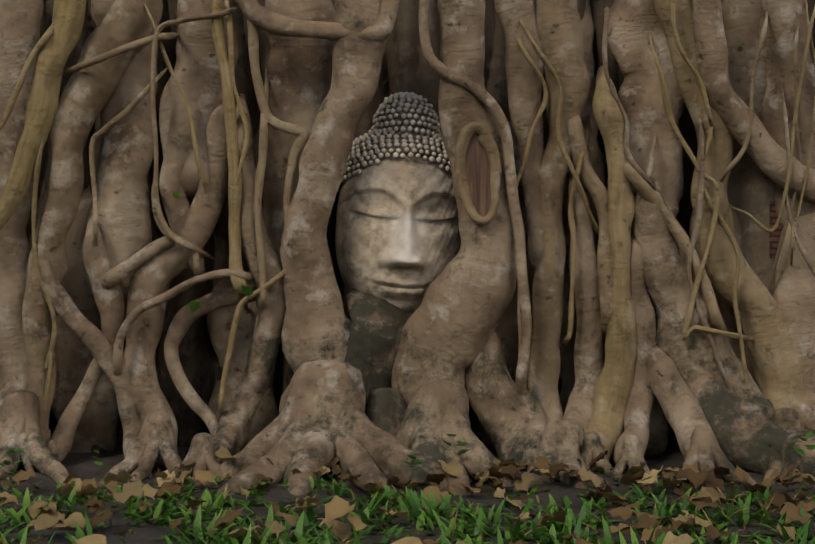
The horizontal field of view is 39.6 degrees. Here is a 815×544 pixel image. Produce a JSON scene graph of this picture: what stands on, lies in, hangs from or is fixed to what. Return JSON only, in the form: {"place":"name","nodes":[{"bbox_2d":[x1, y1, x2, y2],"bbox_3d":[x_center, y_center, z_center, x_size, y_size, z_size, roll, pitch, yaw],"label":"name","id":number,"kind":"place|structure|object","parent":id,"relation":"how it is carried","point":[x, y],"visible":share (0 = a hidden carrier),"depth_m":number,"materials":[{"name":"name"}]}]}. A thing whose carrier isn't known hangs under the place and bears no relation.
{"place":"outdoors","nodes":[
{"label":"outdoors","id":0,"kind":"place"},
{"bbox_2d":[0,465,814,543],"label":"grass","id":1,"kind":"structure","parent":0,"point":[480,516],"depth_m":2.08,"materials":[{"name":"green plant"}]},
{"bbox_2d":[0,447,814,543],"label":"ground","id":2,"kind":"structure","parent":0,"point":[82,466],"depth_m":2.29,"materials":[{"name":"soil"}]},
{"bbox_2d":[0,0,814,497],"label":"tree roots","id":3,"kind":"object","parent":2,"relation":"on","point":[564,262],"visible":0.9,"depth_m":2.78,"materials":[{"name":"beige plant"}]},
{"bbox_2d":[335,152,460,310],"bbox_3d":[-0.020,-0.121,2.900,0.341,0.491,0.283,0,0,1],"label":"buddha head face","id":4,"kind":"object","parent":3,"relation":"on","point":[397,239],"visible":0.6,"depth_m":2.83},
{"bbox_2d":[340,134,448,186],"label":"buddha head hair dome","id":5,"kind":"structure","parent":4,"relation":"on","point":[400,147],"depth_m":2.86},
{"bbox_2d":[337,92,451,191],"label":"buddha head curls","id":6,"kind":"object","parent":5,"relation":"attached to","point":[365,139],"visible":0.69,"depth_m":2.87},
{"bbox_2d":[377,96,434,137],"bbox_3d":[-0.006,-0.366,2.950,0.159,0.185,0.160,0,0,1],"label":"hair bun","id":7,"kind":"object","parent":5,"relation":"on","point":[412,132],"visible":0.15,"depth_m":2.88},
{"bbox_2d":[0,192,814,473],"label":"green leaves","id":8,"kind":"object","parent":3,"relation":"on","point":[194,305],"visible":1,"depth_m":2.46,"materials":[{"name":"green plant"}]},
{"bbox_2d":[466,133,490,216],"bbox_3d":[0.171,-0.234,2.726,0.084,0.218,0.015,0,0,1],"label":"banyan root scar","id":9,"kind":"object","parent":3,"relation":"attached to","point":[478,168],"visible":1,"depth_m":2.72},
{"bbox_2d":[769,201,782,257],"bbox_3d":[0.960,-0.107,2.853,0.095,0.145,0.001,0,0,1],"label":"brick","id":10,"kind":"object","parent":3,"relation":"attached to","point":[774,236],"visible":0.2,"depth_m":2.85,"materials":[{"name":"red brick"}]},
{"bbox_2d":[0,445,814,543],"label":"dry leaves","id":11,"kind":"object","parent":2,"relation":"on","point":[50,516],"visible":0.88,"depth_m":2.21,"materials":[{"name":"brown plant"}]},
{"bbox_2d":[26,0,814,453],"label":"banyan trunk","id":12,"kind":"object","parent":2,"relation":"on","point":[406,66],"visible":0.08,"depth_m":2.99,"materials":[{"name":"brown plant"}]}
]}

